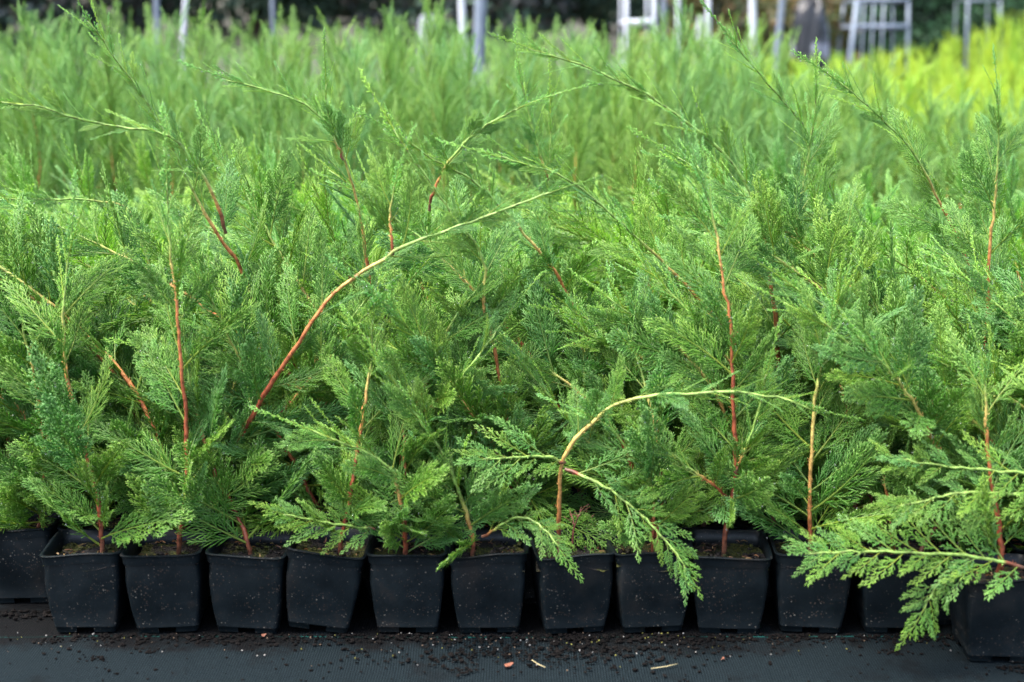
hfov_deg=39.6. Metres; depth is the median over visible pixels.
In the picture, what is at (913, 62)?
golden cypress
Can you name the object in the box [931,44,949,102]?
golden cypress
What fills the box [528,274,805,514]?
potted cypress
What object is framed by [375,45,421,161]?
upright cypress
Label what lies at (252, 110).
upright cypress
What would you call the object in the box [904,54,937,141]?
golden cypress
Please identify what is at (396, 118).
upright cypress
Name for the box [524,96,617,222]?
upright cypress
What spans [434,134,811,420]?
potted cypress
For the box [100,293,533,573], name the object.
potted cypress
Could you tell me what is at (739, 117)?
upright cypress
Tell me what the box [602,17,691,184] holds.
upright cypress
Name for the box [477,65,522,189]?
upright cypress
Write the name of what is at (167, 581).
potted cypress
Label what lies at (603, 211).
potted cypress
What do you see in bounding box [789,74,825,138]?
upright cypress
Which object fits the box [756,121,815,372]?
potted cypress
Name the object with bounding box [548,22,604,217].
upright cypress
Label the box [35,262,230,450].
potted cypress
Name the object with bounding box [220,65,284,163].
upright cypress
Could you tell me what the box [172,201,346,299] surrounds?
potted cypress
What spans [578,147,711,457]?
potted cypress
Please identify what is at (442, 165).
potted cypress
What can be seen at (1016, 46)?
golden cypress
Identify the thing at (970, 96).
golden cypress
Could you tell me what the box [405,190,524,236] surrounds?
potted cypress
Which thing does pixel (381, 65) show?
upright cypress
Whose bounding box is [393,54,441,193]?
upright cypress
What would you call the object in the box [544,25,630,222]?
upright cypress
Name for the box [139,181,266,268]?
potted cypress
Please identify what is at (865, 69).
golden cypress
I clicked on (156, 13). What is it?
steel post
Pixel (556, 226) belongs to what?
potted cypress
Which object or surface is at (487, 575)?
potted cypress
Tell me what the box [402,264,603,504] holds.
potted cypress
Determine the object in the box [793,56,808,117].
golden cypress
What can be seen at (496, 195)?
potted cypress
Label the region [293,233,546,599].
potted cypress
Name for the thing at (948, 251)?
potted cypress
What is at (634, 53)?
upright cypress
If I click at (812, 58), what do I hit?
golden cypress
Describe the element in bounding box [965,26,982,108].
golden cypress
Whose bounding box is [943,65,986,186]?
golden cypress
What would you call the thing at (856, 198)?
potted cypress
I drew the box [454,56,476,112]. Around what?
upright cypress
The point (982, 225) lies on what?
potted cypress
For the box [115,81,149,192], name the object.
upright cypress
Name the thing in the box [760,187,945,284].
potted cypress
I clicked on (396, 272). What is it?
potted cypress
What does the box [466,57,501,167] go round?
upright cypress
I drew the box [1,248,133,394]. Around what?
potted cypress
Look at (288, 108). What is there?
upright cypress
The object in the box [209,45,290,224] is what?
upright cypress
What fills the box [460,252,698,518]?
potted cypress
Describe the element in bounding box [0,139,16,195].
upright cypress
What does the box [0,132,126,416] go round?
potted cypress
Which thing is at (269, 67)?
upright cypress
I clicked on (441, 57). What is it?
upright cypress
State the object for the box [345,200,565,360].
potted cypress
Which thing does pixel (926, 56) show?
golden cypress
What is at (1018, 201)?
potted cypress
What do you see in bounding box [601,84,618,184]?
upright cypress
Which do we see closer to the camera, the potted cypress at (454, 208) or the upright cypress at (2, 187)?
the potted cypress at (454, 208)
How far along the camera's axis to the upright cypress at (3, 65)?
3.80 m
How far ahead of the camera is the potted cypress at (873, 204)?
2.25 m
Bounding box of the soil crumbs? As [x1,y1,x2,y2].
[0,609,1023,681]
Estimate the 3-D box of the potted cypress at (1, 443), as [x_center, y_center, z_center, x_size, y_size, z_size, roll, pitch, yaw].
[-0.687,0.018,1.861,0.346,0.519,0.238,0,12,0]
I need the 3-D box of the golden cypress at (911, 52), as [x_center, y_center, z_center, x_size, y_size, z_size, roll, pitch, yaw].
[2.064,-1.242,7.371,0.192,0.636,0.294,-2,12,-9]
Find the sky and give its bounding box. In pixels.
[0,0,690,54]
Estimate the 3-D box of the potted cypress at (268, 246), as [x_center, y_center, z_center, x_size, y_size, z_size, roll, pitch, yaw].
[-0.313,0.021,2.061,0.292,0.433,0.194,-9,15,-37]
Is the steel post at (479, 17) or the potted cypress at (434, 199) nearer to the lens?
the potted cypress at (434, 199)
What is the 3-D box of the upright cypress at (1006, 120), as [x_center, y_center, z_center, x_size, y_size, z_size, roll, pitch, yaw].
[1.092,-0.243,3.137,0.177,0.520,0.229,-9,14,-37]
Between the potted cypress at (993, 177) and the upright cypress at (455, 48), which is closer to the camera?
the potted cypress at (993, 177)
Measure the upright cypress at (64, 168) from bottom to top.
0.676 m
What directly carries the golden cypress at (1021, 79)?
on the ground at (313, 62)
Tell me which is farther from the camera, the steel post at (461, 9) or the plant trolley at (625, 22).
the plant trolley at (625, 22)
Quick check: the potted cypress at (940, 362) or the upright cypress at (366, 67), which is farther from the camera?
the upright cypress at (366, 67)
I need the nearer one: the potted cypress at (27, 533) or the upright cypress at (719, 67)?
the potted cypress at (27, 533)
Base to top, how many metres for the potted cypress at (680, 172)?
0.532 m
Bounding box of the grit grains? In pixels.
[7,632,951,670]
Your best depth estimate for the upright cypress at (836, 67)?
3.34 m
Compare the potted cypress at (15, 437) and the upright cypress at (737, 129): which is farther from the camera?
the upright cypress at (737, 129)
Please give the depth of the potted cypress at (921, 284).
1.93 m
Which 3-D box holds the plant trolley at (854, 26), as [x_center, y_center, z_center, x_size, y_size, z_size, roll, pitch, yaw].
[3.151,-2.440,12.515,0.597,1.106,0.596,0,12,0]
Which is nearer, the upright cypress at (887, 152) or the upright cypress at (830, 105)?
the upright cypress at (830, 105)
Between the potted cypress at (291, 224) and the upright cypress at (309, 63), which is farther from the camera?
the upright cypress at (309, 63)
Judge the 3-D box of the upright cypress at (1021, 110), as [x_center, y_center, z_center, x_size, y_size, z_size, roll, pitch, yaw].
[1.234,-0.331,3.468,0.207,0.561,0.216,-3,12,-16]
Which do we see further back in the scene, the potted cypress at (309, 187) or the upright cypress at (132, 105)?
the upright cypress at (132, 105)
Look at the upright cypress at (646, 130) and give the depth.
3.35 m
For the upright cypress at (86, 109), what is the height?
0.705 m
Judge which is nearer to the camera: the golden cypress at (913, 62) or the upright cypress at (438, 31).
the upright cypress at (438, 31)
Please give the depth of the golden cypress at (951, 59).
6.56 m
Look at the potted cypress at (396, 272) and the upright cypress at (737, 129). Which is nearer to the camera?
the potted cypress at (396, 272)
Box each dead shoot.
[563,504,590,542]
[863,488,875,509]
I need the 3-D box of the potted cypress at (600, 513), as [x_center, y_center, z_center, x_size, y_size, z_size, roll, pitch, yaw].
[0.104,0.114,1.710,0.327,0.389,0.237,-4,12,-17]
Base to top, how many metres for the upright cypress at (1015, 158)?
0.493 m
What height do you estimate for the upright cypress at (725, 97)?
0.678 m
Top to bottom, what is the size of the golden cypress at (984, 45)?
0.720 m
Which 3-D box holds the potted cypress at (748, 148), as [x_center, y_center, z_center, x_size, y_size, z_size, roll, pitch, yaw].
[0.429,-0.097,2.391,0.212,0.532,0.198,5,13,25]
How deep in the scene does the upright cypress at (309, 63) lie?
3.68 m
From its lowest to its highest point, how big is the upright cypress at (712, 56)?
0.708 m
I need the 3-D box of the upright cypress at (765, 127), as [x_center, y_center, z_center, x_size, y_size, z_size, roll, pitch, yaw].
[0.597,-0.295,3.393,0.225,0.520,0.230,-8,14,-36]
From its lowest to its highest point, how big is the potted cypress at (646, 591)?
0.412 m
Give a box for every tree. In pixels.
[0,0,178,90]
[105,0,246,95]
[160,0,574,98]
[319,0,657,97]
[337,0,581,94]
[342,0,671,103]
[591,0,778,34]
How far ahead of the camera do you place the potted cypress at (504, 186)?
2.43 m
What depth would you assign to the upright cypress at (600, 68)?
3.34 m
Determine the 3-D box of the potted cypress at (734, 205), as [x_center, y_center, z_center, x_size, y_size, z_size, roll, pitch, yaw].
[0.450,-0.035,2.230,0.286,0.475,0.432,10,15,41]
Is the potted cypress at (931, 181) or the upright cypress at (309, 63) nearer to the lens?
the potted cypress at (931, 181)
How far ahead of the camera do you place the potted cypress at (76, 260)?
1.85 m
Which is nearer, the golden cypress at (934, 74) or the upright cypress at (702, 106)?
the upright cypress at (702, 106)
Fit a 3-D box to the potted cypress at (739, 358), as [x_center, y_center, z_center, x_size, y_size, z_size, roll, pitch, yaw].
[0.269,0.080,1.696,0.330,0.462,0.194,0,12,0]
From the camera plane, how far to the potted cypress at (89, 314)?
1.95 m
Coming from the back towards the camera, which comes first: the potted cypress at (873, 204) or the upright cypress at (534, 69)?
the upright cypress at (534, 69)
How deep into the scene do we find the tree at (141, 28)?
19.42 m
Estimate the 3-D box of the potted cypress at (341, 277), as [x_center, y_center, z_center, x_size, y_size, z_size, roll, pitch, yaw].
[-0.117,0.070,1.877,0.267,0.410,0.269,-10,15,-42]
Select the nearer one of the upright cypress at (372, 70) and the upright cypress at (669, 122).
the upright cypress at (669, 122)
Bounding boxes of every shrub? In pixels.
[617,0,861,110]
[722,0,789,91]
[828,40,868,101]
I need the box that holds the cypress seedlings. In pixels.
[0,0,805,147]
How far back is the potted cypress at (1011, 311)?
1.65 m
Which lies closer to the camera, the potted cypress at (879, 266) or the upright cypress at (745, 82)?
the potted cypress at (879, 266)
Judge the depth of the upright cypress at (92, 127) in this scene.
3.44 m
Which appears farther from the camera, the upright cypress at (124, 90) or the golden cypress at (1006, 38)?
the golden cypress at (1006, 38)
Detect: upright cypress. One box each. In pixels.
[0,1,104,217]
[0,31,20,189]
[0,45,56,206]
[0,46,48,192]
[0,47,45,189]
[0,58,30,190]
[0,61,57,209]
[0,61,58,178]
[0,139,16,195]
[9,37,80,204]
[18,37,85,198]
[22,47,69,182]
[28,45,102,221]
[30,2,82,124]
[30,5,118,220]
[32,23,86,203]
[37,28,105,210]
[58,38,125,210]
[58,94,122,194]
[67,0,177,222]
[69,28,146,217]
[80,48,143,211]
[84,37,141,168]
[87,95,139,224]
[88,63,115,185]
[101,64,146,163]
[101,70,182,210]
[110,34,155,194]
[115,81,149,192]
[122,79,172,202]
[128,33,204,226]
[129,64,204,235]
[130,1,207,188]
[132,56,209,174]
[133,28,162,133]
[135,20,188,176]
[158,0,244,232]
[159,64,197,192]
[161,91,218,218]
[163,19,220,128]
[168,69,241,236]
[169,79,233,189]
[200,78,233,181]
[207,67,256,231]
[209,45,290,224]
[209,88,254,179]
[213,82,255,161]
[216,76,273,179]
[220,47,261,138]
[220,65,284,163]
[229,32,278,137]
[229,72,259,156]
[230,42,295,186]
[240,17,313,187]
[249,31,299,126]
[261,67,336,198]
[265,57,308,174]
[268,58,327,193]
[271,22,320,191]
[276,32,324,180]
[282,82,327,184]
[287,62,366,199]
[292,36,322,134]
[294,25,392,224]
[294,43,348,183]
[305,6,373,210]
[314,44,350,122]
[317,35,379,195]
[325,54,418,197]
[336,36,380,141]
[339,30,404,173]
[357,0,434,191]
[358,33,419,203]
[362,69,401,177]
[363,26,408,132]
[363,28,425,182]
[367,82,431,202]
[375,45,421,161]
[376,94,429,213]
[390,0,482,216]
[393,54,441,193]
[403,33,436,167]
[403,74,463,197]
[404,8,466,131]
[405,29,484,196]
[406,0,471,197]
[408,51,475,213]
[414,59,449,175]
[421,31,476,184]
[424,25,526,206]
[439,76,504,191]
[451,50,491,170]
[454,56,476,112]
[457,69,529,203]
[461,93,501,192]
[464,62,553,213]
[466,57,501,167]
[477,46,543,203]
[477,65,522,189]
[481,49,559,217]
[484,30,524,182]
[485,57,539,157]
[496,9,588,209]
[502,31,560,209]
[503,16,553,114]
[510,51,556,188]
[514,19,621,226]
[521,41,587,198]
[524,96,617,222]
[534,73,550,137]
[537,64,557,133]
[540,82,581,167]
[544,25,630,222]
[544,48,590,144]
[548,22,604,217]
[554,66,645,220]
[555,33,602,158]
[569,31,638,189]
[571,51,676,238]
[580,64,621,193]
[581,30,649,228]
[584,39,621,199]
[599,48,638,138]
[600,61,650,208]
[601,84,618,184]
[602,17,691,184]
[609,54,650,178]
[618,25,697,214]
[620,73,678,192]
[626,63,697,189]
[628,0,731,203]
[628,25,664,150]
[639,32,691,147]
[646,34,682,162]
[647,59,686,142]
[650,82,706,176]
[654,62,720,213]
[666,49,691,93]
[672,13,726,150]
[672,55,721,178]
[676,29,717,146]
[679,42,744,182]
[688,28,741,172]
[697,48,744,171]
[699,37,777,189]
[705,38,736,136]
[707,42,784,198]
[707,43,789,184]
[711,98,757,181]
[712,71,766,180]
[726,55,772,160]
[730,14,786,176]
[737,68,799,180]
[738,66,810,187]
[743,107,788,185]
[755,101,815,191]
[757,77,790,156]
[769,63,841,178]
[774,74,822,197]
[776,74,824,174]
[782,71,850,182]
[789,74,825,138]
[798,78,867,198]
[799,97,872,208]
[802,60,851,116]
[806,54,885,222]
[811,67,855,170]
[819,77,851,182]
[822,55,861,185]
[829,94,911,226]
[831,55,904,200]
[833,97,911,222]
[836,44,907,229]
[842,63,890,158]
[847,128,904,188]
[851,77,917,225]
[876,83,950,222]
[878,89,918,232]
[883,144,954,239]
[884,147,941,213]
[889,88,975,234]
[899,90,965,209]
[907,86,987,225]
[909,98,955,211]
[928,96,984,208]
[940,111,989,187]
[957,82,1013,199]
[959,94,1023,206]
[983,113,1023,202]
[991,89,1023,183]
[994,125,1023,199]
[1000,110,1023,191]
[1007,125,1023,186]
[1007,147,1023,202]
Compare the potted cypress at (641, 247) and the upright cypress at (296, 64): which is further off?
the upright cypress at (296, 64)
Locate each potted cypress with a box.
[0,0,329,499]
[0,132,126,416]
[0,141,70,232]
[0,162,426,516]
[0,170,195,631]
[0,190,270,530]
[0,200,208,517]
[0,205,11,242]
[0,206,238,405]
[0,215,90,340]
[0,235,79,476]
[0,242,121,602]
[0,270,127,509]
[0,286,84,503]
[0,319,158,529]
[1,162,213,394]
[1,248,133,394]
[2,184,114,283]
[2,242,171,455]
[9,203,240,415]
[12,215,139,306]
[15,266,165,357]
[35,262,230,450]
[41,184,232,418]
[48,134,154,298]
[48,163,160,229]
[52,190,215,398]
[55,207,233,411]
[70,243,216,389]
[72,177,235,267]
[90,103,281,632]
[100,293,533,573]
[101,278,320,633]
[116,123,602,601]
[119,122,212,241]
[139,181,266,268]
[143,201,405,601]
[144,278,326,506]
[148,218,299,350]
[160,242,241,379]
[161,203,451,529]
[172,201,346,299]
[175,170,358,242]
[176,168,353,238]
[177,27,465,462]
[189,120,246,258]
[191,180,295,388]
[194,101,414,441]
[204,222,328,299]
[213,156,289,237]
[219,199,388,262]
[222,144,345,483]
[226,125,306,236]
[230,184,485,366]
[235,133,291,264]
[236,170,424,238]
[244,163,419,216]
[247,257,447,632]
[248,325,501,631]
[252,125,308,235]
[273,186,373,230]
[288,143,433,406]
[291,280,566,504]
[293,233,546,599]
[295,199,388,250]
[299,142,644,509]
[302,239,532,435]
[304,207,427,416]
[304,243,484,365]
[325,252,621,602]
[335,191,469,281]
[339,302,583,632]
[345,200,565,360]
[349,81,648,490]
[354,140,486,368]
[358,68,592,601]
[363,135,464,301]
[367,180,521,235]
[370,195,523,282]
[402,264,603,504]
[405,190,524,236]
[410,183,531,239]
[412,169,547,236]
[413,187,559,425]
[422,172,561,235]
[423,152,587,386]
[432,209,667,311]
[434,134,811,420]
[454,353,863,633]
[455,155,648,237]
[458,198,578,256]
[458,234,615,431]
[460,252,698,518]
[461,272,743,603]
[469,195,612,274]
[488,23,863,515]
[497,184,795,380]
[501,26,586,429]
[513,238,626,308]
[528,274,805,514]
[536,259,751,632]
[541,192,653,302]
[545,206,806,384]
[545,274,711,435]
[558,178,783,422]
[562,242,687,350]
[568,256,805,600]
[574,180,653,217]
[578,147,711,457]
[590,192,677,236]
[598,165,731,224]
[603,216,865,600]
[606,208,749,360]
[625,142,750,369]
[626,109,819,633]
[627,126,978,380]
[627,178,787,288]
[647,170,931,503]
[654,125,737,253]
[655,163,829,208]
[667,171,815,247]
[679,266,861,502]
[692,128,728,248]
[695,203,887,302]
[698,237,978,597]
[699,0,897,286]
[700,166,958,399]
[705,226,923,632]
[718,270,939,491]
[722,123,797,208]
[729,240,1023,544]
[747,39,844,442]
[747,274,1021,632]
[754,157,943,245]
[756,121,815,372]
[757,196,932,323]
[757,227,948,315]
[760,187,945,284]
[762,213,901,296]
[775,145,920,374]
[779,185,986,343]
[781,224,1010,474]
[781,313,1023,661]
[791,49,1023,351]
[795,199,947,279]
[796,127,901,254]
[798,179,935,263]
[808,200,947,310]
[811,226,964,322]
[812,283,1023,624]
[867,301,1023,553]
[881,187,952,265]
[885,228,1023,313]
[902,327,1023,521]
[910,256,1022,435]
[914,229,1023,435]
[915,207,1023,316]
[919,208,1023,325]
[922,130,1017,285]
[922,372,1023,544]
[928,260,1008,406]
[935,44,1023,426]
[938,174,1023,275]
[942,197,1023,301]
[946,202,1023,270]
[956,149,1023,324]
[960,177,1023,240]
[962,252,1023,397]
[969,145,1023,259]
[986,241,1023,389]
[999,254,1023,339]
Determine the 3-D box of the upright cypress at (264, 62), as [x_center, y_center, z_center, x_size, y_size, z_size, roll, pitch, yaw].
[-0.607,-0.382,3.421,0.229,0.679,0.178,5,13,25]
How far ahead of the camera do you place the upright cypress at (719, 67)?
3.93 m
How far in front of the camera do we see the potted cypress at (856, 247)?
1.99 m
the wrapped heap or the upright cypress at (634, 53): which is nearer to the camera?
the upright cypress at (634, 53)
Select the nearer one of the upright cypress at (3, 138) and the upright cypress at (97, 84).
the upright cypress at (3, 138)
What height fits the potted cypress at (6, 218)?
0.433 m
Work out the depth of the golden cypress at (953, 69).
7.38 m
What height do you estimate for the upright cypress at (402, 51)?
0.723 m
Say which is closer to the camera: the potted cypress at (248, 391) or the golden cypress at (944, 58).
the potted cypress at (248, 391)
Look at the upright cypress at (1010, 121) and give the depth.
3.01 m
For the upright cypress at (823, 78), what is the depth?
3.95 m
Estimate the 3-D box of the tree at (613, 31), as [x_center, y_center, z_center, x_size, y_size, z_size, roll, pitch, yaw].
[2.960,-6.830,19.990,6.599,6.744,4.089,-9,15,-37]
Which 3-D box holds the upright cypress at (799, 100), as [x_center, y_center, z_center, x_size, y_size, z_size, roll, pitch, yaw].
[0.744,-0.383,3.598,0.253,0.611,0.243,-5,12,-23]
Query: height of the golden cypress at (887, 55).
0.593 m
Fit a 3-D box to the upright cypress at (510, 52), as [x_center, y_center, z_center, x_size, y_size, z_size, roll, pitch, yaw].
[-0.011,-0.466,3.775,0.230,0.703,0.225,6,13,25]
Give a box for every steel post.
[154,0,160,83]
[179,0,187,76]
[270,0,274,61]
[458,0,467,75]
[472,0,485,88]
[661,0,666,76]
[675,0,680,80]
[706,0,710,54]
[749,0,756,64]
[773,0,785,69]
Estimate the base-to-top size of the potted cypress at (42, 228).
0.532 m
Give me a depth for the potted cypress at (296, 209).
2.17 m
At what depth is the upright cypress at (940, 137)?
3.51 m
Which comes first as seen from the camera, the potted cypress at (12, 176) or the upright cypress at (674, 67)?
the potted cypress at (12, 176)
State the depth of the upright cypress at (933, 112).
3.39 m
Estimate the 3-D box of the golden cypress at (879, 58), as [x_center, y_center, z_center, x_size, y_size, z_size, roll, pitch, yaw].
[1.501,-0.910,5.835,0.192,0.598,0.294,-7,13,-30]
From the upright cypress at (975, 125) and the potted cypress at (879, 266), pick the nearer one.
the potted cypress at (879, 266)
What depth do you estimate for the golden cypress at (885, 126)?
4.51 m
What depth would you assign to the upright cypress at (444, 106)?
2.96 m
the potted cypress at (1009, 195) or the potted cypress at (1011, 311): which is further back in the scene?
the potted cypress at (1009, 195)
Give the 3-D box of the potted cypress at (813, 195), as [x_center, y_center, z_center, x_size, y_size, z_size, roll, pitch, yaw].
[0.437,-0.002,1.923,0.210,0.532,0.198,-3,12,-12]
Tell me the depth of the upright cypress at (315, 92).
3.37 m
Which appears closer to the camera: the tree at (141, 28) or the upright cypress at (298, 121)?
the upright cypress at (298, 121)
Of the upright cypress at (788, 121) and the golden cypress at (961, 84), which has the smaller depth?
the upright cypress at (788, 121)
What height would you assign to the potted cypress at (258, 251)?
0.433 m
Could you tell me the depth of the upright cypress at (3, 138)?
3.24 m
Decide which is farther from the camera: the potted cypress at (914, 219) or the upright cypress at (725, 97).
the upright cypress at (725, 97)
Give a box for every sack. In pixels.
[417,15,440,79]
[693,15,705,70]
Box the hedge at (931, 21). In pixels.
[824,0,1023,112]
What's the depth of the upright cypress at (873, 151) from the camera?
3.10 m
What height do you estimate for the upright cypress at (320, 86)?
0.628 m
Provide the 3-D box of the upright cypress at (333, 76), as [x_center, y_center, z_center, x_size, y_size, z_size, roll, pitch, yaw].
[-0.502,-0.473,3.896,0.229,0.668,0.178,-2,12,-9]
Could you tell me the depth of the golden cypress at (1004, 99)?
4.83 m
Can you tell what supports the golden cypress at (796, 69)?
on the ground at (313, 62)
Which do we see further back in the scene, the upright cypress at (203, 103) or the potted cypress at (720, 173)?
the upright cypress at (203, 103)
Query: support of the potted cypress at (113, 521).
on the ground at (26, 658)
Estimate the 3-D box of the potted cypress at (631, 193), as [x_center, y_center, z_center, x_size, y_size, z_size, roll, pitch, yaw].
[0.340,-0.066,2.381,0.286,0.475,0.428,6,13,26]
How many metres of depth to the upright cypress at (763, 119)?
3.21 m
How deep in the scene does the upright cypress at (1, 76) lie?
3.44 m
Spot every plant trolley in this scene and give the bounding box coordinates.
[618,0,656,109]
[837,0,909,102]
[954,0,1000,81]
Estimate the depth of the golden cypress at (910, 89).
4.33 m
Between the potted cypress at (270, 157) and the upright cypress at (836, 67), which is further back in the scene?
the upright cypress at (836, 67)
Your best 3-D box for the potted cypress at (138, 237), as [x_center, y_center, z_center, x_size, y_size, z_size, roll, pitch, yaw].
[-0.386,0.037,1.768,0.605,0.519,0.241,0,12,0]
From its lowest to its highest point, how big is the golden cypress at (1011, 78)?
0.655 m
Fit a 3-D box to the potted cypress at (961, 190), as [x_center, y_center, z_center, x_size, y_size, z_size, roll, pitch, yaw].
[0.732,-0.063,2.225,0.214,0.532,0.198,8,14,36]
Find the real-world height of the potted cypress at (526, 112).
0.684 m
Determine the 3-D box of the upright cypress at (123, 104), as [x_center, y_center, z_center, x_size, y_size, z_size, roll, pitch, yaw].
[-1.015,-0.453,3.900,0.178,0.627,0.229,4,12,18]
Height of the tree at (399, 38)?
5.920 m
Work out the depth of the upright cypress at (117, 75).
3.10 m
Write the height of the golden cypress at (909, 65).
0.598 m
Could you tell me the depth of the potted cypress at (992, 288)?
1.72 m
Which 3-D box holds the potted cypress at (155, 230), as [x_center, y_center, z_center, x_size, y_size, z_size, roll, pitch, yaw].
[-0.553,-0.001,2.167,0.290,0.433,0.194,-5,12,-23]
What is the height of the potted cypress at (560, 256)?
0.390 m
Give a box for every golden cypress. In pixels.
[760,58,774,101]
[767,69,775,113]
[786,54,798,103]
[790,56,801,81]
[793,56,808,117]
[802,50,824,102]
[823,48,845,103]
[824,51,839,99]
[825,58,844,91]
[839,54,858,94]
[847,50,872,100]
[856,52,872,95]
[865,49,891,105]
[866,59,883,108]
[867,48,902,111]
[867,59,888,102]
[868,72,905,151]
[872,75,912,191]
[874,84,907,178]
[880,47,901,126]
[891,42,906,100]
[891,50,904,105]
[891,66,927,176]
[894,63,937,172]
[896,72,951,197]
[897,55,935,123]
[898,39,926,113]
[900,47,925,110]
[902,73,932,128]
[904,52,939,127]
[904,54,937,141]
[906,42,933,122]
[906,58,948,137]
[927,42,967,112]
[928,53,947,111]
[930,36,962,124]
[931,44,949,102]
[932,28,964,120]
[933,33,955,110]
[935,38,968,108]
[936,70,982,165]
[937,65,987,155]
[938,76,962,143]
[939,71,972,132]
[940,66,974,140]
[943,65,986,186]
[960,24,982,134]
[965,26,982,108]
[967,23,996,120]
[969,34,989,127]
[969,63,1003,137]
[969,74,1023,136]
[971,26,1014,127]
[972,33,1000,125]
[973,79,1015,134]
[975,64,998,128]
[977,72,1011,137]
[978,5,1013,108]
[992,16,1022,116]
[993,50,1023,175]
[994,25,1018,82]
[997,11,1016,89]
[1002,23,1023,102]
[1003,55,1023,125]
[1004,10,1023,116]
[1013,61,1023,128]
[1016,71,1023,129]
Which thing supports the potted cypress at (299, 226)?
on the ground at (26, 658)
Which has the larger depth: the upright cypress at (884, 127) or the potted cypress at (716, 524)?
the upright cypress at (884, 127)
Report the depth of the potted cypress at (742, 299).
1.82 m
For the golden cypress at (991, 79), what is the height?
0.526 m
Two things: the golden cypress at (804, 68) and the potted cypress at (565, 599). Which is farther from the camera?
the golden cypress at (804, 68)
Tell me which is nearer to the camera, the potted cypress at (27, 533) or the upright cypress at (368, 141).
the potted cypress at (27, 533)
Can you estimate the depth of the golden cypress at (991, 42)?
6.15 m
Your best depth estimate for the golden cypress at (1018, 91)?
6.24 m
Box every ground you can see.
[0,55,1020,195]
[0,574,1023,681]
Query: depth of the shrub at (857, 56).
14.03 m
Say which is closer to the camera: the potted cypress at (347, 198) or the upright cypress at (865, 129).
the potted cypress at (347, 198)
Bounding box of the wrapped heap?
[790,0,828,97]
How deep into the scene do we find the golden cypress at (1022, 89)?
4.55 m
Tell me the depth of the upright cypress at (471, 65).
3.10 m
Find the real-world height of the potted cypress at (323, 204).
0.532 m
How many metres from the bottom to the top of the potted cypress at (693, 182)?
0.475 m
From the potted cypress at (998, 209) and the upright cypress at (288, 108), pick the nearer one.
the potted cypress at (998, 209)
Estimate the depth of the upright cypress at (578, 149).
2.98 m
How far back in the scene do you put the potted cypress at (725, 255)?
2.03 m
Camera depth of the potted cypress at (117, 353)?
1.84 m
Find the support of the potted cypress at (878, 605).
on the ground at (26, 658)
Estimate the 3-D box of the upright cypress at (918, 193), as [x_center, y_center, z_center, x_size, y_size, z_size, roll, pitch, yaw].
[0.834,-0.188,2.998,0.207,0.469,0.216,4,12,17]
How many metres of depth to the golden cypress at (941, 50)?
7.80 m
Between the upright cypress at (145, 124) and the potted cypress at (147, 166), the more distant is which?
the upright cypress at (145, 124)
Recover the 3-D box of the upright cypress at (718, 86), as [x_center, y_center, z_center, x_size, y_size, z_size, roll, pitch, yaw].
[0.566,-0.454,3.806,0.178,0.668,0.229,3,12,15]
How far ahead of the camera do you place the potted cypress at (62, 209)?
2.15 m
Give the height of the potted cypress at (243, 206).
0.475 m
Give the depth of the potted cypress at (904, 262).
2.17 m
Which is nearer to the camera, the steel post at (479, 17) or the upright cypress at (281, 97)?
the upright cypress at (281, 97)
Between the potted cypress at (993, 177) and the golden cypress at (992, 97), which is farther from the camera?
the golden cypress at (992, 97)
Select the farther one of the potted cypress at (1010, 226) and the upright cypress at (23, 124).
the upright cypress at (23, 124)
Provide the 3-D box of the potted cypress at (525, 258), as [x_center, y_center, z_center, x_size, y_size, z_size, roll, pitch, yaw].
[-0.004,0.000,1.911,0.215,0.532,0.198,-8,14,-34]
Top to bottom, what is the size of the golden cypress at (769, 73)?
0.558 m
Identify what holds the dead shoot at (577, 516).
in the potted cypress at (565, 599)
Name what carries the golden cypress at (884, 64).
on the ground at (313, 62)
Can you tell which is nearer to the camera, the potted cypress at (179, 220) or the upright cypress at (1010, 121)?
the potted cypress at (179, 220)
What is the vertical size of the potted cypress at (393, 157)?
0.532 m
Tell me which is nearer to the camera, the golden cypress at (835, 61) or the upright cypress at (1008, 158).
the upright cypress at (1008, 158)
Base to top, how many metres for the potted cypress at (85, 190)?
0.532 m
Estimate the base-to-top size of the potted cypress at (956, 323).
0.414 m
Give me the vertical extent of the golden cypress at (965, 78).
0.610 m
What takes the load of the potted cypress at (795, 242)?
on the ground at (26, 658)
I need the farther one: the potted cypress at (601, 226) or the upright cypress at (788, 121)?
the upright cypress at (788, 121)
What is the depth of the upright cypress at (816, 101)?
3.46 m
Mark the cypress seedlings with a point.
(494, 52)
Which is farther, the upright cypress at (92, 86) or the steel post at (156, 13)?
the steel post at (156, 13)
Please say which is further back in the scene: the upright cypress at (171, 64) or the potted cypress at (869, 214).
the upright cypress at (171, 64)
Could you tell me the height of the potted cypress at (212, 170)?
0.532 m
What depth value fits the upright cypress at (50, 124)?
3.35 m
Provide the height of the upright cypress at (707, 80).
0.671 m
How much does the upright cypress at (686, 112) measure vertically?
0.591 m
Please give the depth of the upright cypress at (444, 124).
3.35 m
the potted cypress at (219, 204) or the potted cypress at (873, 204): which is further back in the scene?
the potted cypress at (873, 204)
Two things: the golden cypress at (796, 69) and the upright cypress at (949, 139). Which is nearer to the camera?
the upright cypress at (949, 139)
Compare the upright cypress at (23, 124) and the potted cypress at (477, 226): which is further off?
the upright cypress at (23, 124)
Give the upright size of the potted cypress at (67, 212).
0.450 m
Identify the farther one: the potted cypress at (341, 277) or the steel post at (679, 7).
the steel post at (679, 7)
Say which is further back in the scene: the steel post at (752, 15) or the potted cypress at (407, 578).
the steel post at (752, 15)
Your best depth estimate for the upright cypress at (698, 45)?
3.69 m
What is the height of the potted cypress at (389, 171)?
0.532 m

